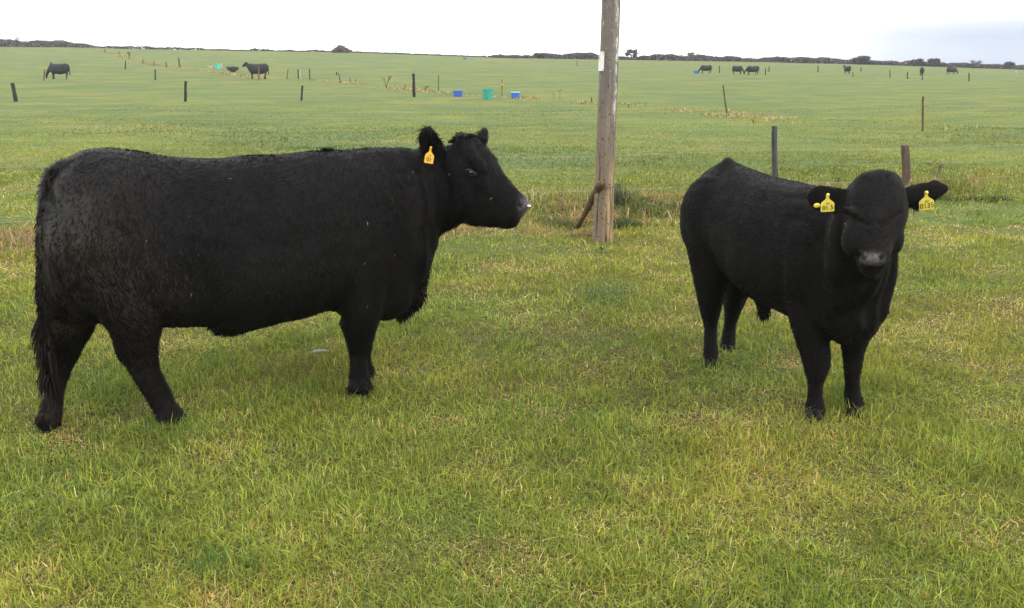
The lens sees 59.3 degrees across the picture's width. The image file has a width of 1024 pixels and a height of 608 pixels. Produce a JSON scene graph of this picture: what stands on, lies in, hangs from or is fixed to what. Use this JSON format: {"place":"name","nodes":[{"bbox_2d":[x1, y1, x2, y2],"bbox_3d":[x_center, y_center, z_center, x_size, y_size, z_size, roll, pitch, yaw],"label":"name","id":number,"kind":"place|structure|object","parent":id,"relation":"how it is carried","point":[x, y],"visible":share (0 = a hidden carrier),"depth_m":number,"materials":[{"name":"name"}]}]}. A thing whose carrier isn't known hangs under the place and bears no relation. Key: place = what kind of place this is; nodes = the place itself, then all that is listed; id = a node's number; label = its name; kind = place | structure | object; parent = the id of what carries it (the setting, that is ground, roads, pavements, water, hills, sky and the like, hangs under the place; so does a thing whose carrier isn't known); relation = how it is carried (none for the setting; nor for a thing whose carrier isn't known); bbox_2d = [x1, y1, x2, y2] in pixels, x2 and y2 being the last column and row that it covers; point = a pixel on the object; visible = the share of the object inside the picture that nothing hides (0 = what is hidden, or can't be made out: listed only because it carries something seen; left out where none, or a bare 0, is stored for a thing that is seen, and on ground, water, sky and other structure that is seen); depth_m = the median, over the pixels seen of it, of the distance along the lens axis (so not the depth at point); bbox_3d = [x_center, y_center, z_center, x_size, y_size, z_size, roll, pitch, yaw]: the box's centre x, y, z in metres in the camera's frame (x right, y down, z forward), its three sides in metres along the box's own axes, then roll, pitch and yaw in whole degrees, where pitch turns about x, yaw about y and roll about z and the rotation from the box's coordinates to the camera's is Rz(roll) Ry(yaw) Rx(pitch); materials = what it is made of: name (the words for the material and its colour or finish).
{"place":"outdoors","nodes":[
{"label":"outdoors","id":0,"kind":"place"},
{"bbox_2d":[0,223,35,239],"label":"rough grass","id":1,"kind":"structure","parent":0,"point":[2,230],"depth_m":8.50,"materials":[{"name":"beige plant"}]},
{"bbox_2d":[0,226,35,252],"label":"rough grass","id":2,"kind":"structure","parent":0,"point":[7,238],"depth_m":8.30,"materials":[{"name":"beige plant"}]},
{"bbox_2d":[0,46,1023,607],"bbox_3d":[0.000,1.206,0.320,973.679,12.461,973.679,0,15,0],"label":"ground","id":3,"kind":"structure","parent":0,"point":[98,78],"depth_m":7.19,"materials":[{"name":"green plant"}]},
{"bbox_2d":[10,83,17,101],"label":"fence post","id":4,"kind":"object","parent":3,"relation":"on","point":[15,98],"visible":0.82,"depth_m":40.86,"materials":[{"name":"grey wood"}]},
{"bbox_2d":[0,39,100,47],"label":"hedge","id":5,"kind":"object","parent":3,"relation":"on","point":[33,43],"visible":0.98,"depth_m":198.14,"materials":[{"name":"green plant"}]},
{"bbox_2d":[46,63,69,78],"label":"cow","id":6,"kind":"object","parent":3,"relation":"on","point":[62,68],"visible":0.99,"depth_m":72.91},
{"bbox_2d":[0,354,176,420],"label":"rough grass","id":7,"kind":"structure","parent":3,"relation":"on","point":[70,383],"depth_m":4.64,"materials":[{"name":"green plant"}]},
{"bbox_2d":[184,81,186,101],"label":"fence post","id":8,"kind":"object","parent":3,"relation":"on","point":[185,91],"visible":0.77,"depth_m":40.53,"materials":[{"name":"grey wood"}]},
{"bbox_2d":[121,517,317,607],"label":"rough grass","id":9,"kind":"structure","parent":3,"relation":"on","point":[215,558],"depth_m":2.93,"materials":[{"name":"green plant"}]},
{"bbox_2d":[226,66,238,71],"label":"bush","id":10,"kind":"object","parent":3,"relation":"on","point":[232,69],"visible":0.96,"depth_m":93.82,"materials":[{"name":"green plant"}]},
{"bbox_2d":[242,62,268,78],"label":"cow","id":11,"kind":"object","parent":3,"relation":"on","point":[253,68],"visible":0.96,"depth_m":76.18},
{"bbox_2d":[29,123,530,434],"bbox_3d":[-1.097,-0.167,4.325,2.293,1.373,0.784,-6,16,-23],"label":"cow","id":12,"kind":"object","parent":3,"relation":"on","point":[136,252],"visible":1,"depth_m":3.96},
{"bbox_2d":[100,45,491,57],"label":"hedge","id":13,"kind":"object","parent":3,"relation":"on","point":[179,48],"visible":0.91,"depth_m":199.07,"materials":[{"name":"green plant"}]},
{"bbox_2d":[300,85,303,100],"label":"fence post","id":14,"kind":"object","parent":3,"relation":"on","point":[302,86],"visible":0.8,"depth_m":40.82,"materials":[{"name":"grey wood"}]},
{"bbox_2d":[310,349,328,353],"bbox_3d":[-1.082,0.267,5.063,0.111,0.021,0.019,-2,15,-7],"label":"feather","id":15,"kind":"object","parent":3,"relation":"on","point":[319,350],"visible":0.98,"depth_m":5.06,"materials":[{"name":"white"}]},
{"bbox_2d":[331,45,352,52],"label":"mound","id":16,"kind":"object","parent":3,"relation":"on","point":[339,49],"visible":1,"depth_m":196.38,"materials":[{"name":"green plant"}]},
{"bbox_2d":[412,73,415,96],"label":"fence post","id":17,"kind":"object","parent":3,"relation":"on","point":[413,85],"visible":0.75,"depth_m":45.86,"materials":[{"name":"grey wood"}]},
{"bbox_2d":[453,91,462,96],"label":"feed tub","id":18,"kind":"object","parent":3,"relation":"on","point":[457,93],"visible":1,"depth_m":47.99,"materials":[{"name":"blue plastic"}]},
{"bbox_2d":[453,224,508,231],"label":"rough grass","id":19,"kind":"structure","parent":3,"relation":"on","point":[467,229],"depth_m":8.94,"materials":[{"name":"brown plant"}]},
{"bbox_2d":[481,89,494,99],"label":"feed barrel","id":20,"kind":"object","parent":3,"relation":"on","point":[487,94],"visible":1,"depth_m":43.05,"materials":[{"name":"teal plastic"}]},
{"bbox_2d":[0,126,1009,222],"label":"wire fence","id":21,"kind":"object","parent":3,"relation":"on","point":[906,168],"visible":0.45,"depth_m":10.55,"materials":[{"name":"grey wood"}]},
{"bbox_2d":[0,166,1023,269],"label":"rough grass","id":22,"kind":"structure","parent":3,"relation":"on","point":[544,197],"depth_m":10.06,"materials":[{"name":"plant"}]},
{"bbox_2d":[510,92,520,97],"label":"feed tub","id":23,"kind":"object","parent":3,"relation":"on","point":[515,94],"visible":0.97,"depth_m":44.28,"materials":[{"name":"blue plastic"}]},
{"bbox_2d":[533,53,543,57],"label":"bush","id":24,"kind":"object","parent":3,"relation":"on","point":[540,55],"visible":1,"depth_m":198.06,"materials":[{"name":"green plant"}]},
{"bbox_2d":[545,207,548,222],"bbox_3d":[0.365,-0.916,9.387,0.049,0.204,0.020,0,15,0],"label":"dry weed","id":25,"kind":"object","parent":3,"relation":"on","point":[546,210],"visible":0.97,"depth_m":9.37,"materials":[{"name":"brown plant"}]},
{"bbox_2d":[513,214,592,230],"bbox_3d":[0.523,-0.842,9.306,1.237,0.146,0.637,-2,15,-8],"label":"rough grass","id":26,"kind":"structure","parent":3,"relation":"on","point":[568,223],"depth_m":9.33,"materials":[{"name":"plant"}]},
{"bbox_2d":[553,190,567,213],"bbox_3d":[0.522,-1.083,9.680,0.188,0.314,0.039,0,15,0],"label":"dry weed","id":27,"kind":"object","parent":3,"relation":"on","point":[560,202],"visible":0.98,"depth_m":9.67,"materials":[{"name":"beige plant"}]},
{"bbox_2d":[530,196,593,214],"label":"rough grass","id":28,"kind":"structure","parent":3,"relation":"on","point":[566,207],"depth_m":9.89,"materials":[{"name":"plant"}]},
{"bbox_2d":[101,51,1023,137],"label":"rough grass","id":29,"kind":"structure","parent":3,"relation":"on","point":[400,88],"depth_m":44.99,"materials":[{"name":"beige plant"}]},
{"bbox_2d":[553,210,592,224],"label":"rough grass","id":30,"kind":"structure","parent":3,"relation":"on","point":[577,216],"depth_m":9.57,"materials":[{"name":"brown plant"}]},
{"bbox_2d":[575,180,604,228],"bbox_3d":[0.738,-0.941,8.760,0.084,0.653,1.034,-2,15,-9],"label":"wooden stay","id":31,"kind":"object","parent":3,"relation":"on","point":[599,186],"visible":0.91,"depth_m":8.60,"materials":[{"name":"brown wood"}]},
{"bbox_2d":[595,245,611,253],"bbox_3d":[0.800,-0.480,7.920,0.160,0.061,0.111,4,15,15],"label":"leafy weed","id":32,"kind":"object","parent":3,"relation":"on","point":[600,249],"visible":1,"depth_m":7.94,"materials":[{"name":"green plant"}]},
{"bbox_2d":[592,0,620,243],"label":"utility pole","id":33,"kind":"object","parent":3,"relation":"on","point":[606,127],"visible":0.82,"depth_m":8.16,"materials":[{"name":"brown wood"}]},
{"bbox_2d":[538,274,695,321],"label":"rough grass","id":34,"kind":"structure","parent":3,"relation":"on","point":[606,293],"depth_m":6.43,"materials":[{"name":"green plant"}]},
{"bbox_2d":[588,213,661,229],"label":"rough grass","id":35,"kind":"structure","parent":3,"relation":"on","point":[626,222],"depth_m":9.28,"materials":[{"name":"plant"}]},
{"bbox_2d":[625,49,637,57],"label":"tree","id":36,"kind":"object","parent":3,"relation":"on","point":[629,52],"visible":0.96,"depth_m":198.04,"materials":[{"name":"green plant"}]},
{"bbox_2d":[583,193,680,220],"bbox_3d":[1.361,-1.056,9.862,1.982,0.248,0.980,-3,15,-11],"label":"rough grass","id":37,"kind":"structure","parent":3,"relation":"on","point":[651,206],"depth_m":9.89,"materials":[{"name":"green plant"}]},
{"bbox_2d":[687,52,699,59],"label":"tree","id":38,"kind":"object","parent":3,"relation":"on","point":[691,54],"visible":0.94,"depth_m":198.45,"materials":[{"name":"green plant"}]},
{"bbox_2d":[698,65,711,73],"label":"cow","id":39,"kind":"object","parent":3,"relation":"on","point":[705,68],"visible":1,"depth_m":106.30},
{"bbox_2d":[722,85,727,113],"bbox_3d":[7.113,-6.730,30.000,0.270,1.116,0.062,0,15,0],"label":"fence post","id":40,"kind":"object","parent":3,"relation":"on","point":[724,99],"visible":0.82,"depth_m":29.96,"materials":[{"name":"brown wood"}]},
{"bbox_2d":[732,66,743,73],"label":"cow","id":41,"kind":"object","parent":3,"relation":"on","point":[737,68],"visible":0.99,"depth_m":103.47},
{"bbox_2d":[744,66,758,74],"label":"cow","id":42,"kind":"object","parent":3,"relation":"on","point":[749,69],"visible":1,"depth_m":98.98},
{"bbox_2d":[492,52,1023,69],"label":"hedge","id":43,"kind":"object","parent":3,"relation":"on","point":[667,57],"visible":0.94,"depth_m":198.94,"materials":[{"name":"green plant"}]},
{"bbox_2d":[679,157,948,422],"bbox_3d":[1.395,-0.120,4.395,0.659,1.228,1.732,-4,15,-15],"label":"young bull","id":44,"kind":"object","parent":3,"relation":"on","point":[817,266],"visible":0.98,"depth_m":4.11,"materials":[{"name":"black"}]},
{"bbox_2d":[782,382,909,420],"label":"rough grass","id":45,"kind":"structure","parent":3,"relation":"on","point":[841,395],"depth_m":4.38,"materials":[{"name":"green plant"}]},
{"bbox_2d":[843,65,850,73],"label":"cow","id":46,"kind":"object","parent":3,"relation":"on","point":[847,68],"visible":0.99,"depth_m":112.44},
{"bbox_2d":[850,55,870,64],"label":"bush","id":47,"kind":"object","parent":3,"relation":"on","point":[862,60],"visible":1,"depth_m":197.97,"materials":[{"name":"green plant"}]},
{"bbox_2d":[910,58,926,65],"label":"bush","id":48,"kind":"object","parent":3,"relation":"on","point":[920,61],"visible":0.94,"depth_m":198.21,"materials":[{"name":"green plant"}]},
{"bbox_2d":[921,96,923,130],"bbox_3d":[10.086,-4.592,22.092,0.151,0.983,0.060,0,15,0],"label":"fence post","id":49,"kind":"object","parent":3,"relation":"on","point":[922,127],"visible":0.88,"depth_m":22.06,"materials":[{"name":"brown wood"}]},
{"bbox_2d":[927,58,940,66],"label":"bush","id":50,"kind":"object","parent":3,"relation":"on","point":[932,60],"visible":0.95,"depth_m":198.81,"materials":[{"name":"green plant"}]},
{"bbox_2d":[925,162,944,177],"bbox_3d":[6.057,-1.907,12.939,0.317,0.278,0.071,-2,15,-6],"label":"dry weed","id":51,"kind":"object","parent":3,"relation":"on","point":[939,167],"visible":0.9,"depth_m":12.92,"materials":[{"name":"brown plant"}]},
{"bbox_2d":[946,67,958,74],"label":"cow","id":52,"kind":"object","parent":3,"relation":"on","point":[952,69],"visible":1,"depth_m":119.56},
{"bbox_2d":[970,60,982,67],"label":"bush","id":53,"kind":"object","parent":3,"relation":"on","point":[976,63],"visible":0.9,"depth_m":198.64,"materials":[{"name":"green plant"}]},
{"bbox_2d":[1003,62,1015,68],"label":"bush","id":54,"kind":"object","parent":3,"relation":"on","point":[1008,64],"visible":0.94,"depth_m":198.86,"materials":[{"name":"green plant"}]},
{"bbox_2d":[0,97,1023,201],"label":"grass","id":55,"kind":"structure","parent":0,"point":[678,169],"depth_m":18.35,"materials":[{"name":"green plant"}]},
{"bbox_2d":[0,0,1023,64],"label":"sky","id":56,"kind":"structure","parent":0,"point":[953,31],"materials":[{"name":"white"}]},
{"bbox_2d":[508,226,632,237],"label":"rough grass","id":57,"kind":"structure","parent":0,"point":[551,233],"depth_m":8.89,"materials":[{"name":"plant"}]},
{"bbox_2d":[540,226,638,237],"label":"rough grass","id":58,"kind":"structure","parent":0,"point":[589,231],"depth_m":8.79,"materials":[{"name":"plant"}]},
{"bbox_2d":[586,174,649,206],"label":"rough grass","id":59,"kind":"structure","parent":0,"point":[617,195],"depth_m":10.03,"materials":[{"name":"green plant"}]},
{"bbox_2d":[630,188,671,195],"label":"rough grass","id":60,"kind":"structure","parent":0,"point":[649,191],"depth_m":11.73,"materials":[{"name":"beige plant"}]},
{"bbox_2d":[634,193,684,203],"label":"rough grass","id":61,"kind":"structure","parent":0,"point":[662,198],"depth_m":10.25,"materials":[{"name":"beige plant"}]},
{"bbox_2d":[658,190,685,201],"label":"rough grass","id":62,"kind":"structure","parent":0,"point":[680,195],"depth_m":10.33,"materials":[{"name":"beige plant"}]},
{"bbox_2d":[794,180,846,186],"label":"rough grass","id":63,"kind":"structure","parent":0,"point":[813,184],"depth_m":12.59,"materials":[{"name":"plant"}]},
{"bbox_2d":[910,123,1022,131],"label":"rough grass","id":64,"kind":"structure","parent":0,"point":[958,127],"depth_m":22.42,"materials":[{"name":"plant"}]},
{"bbox_2d":[938,193,1020,203],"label":"rough grass","id":65,"kind":"structure","parent":0,"point":[989,199],"depth_m":10.70,"materials":[{"name":"plant"}]}
]}

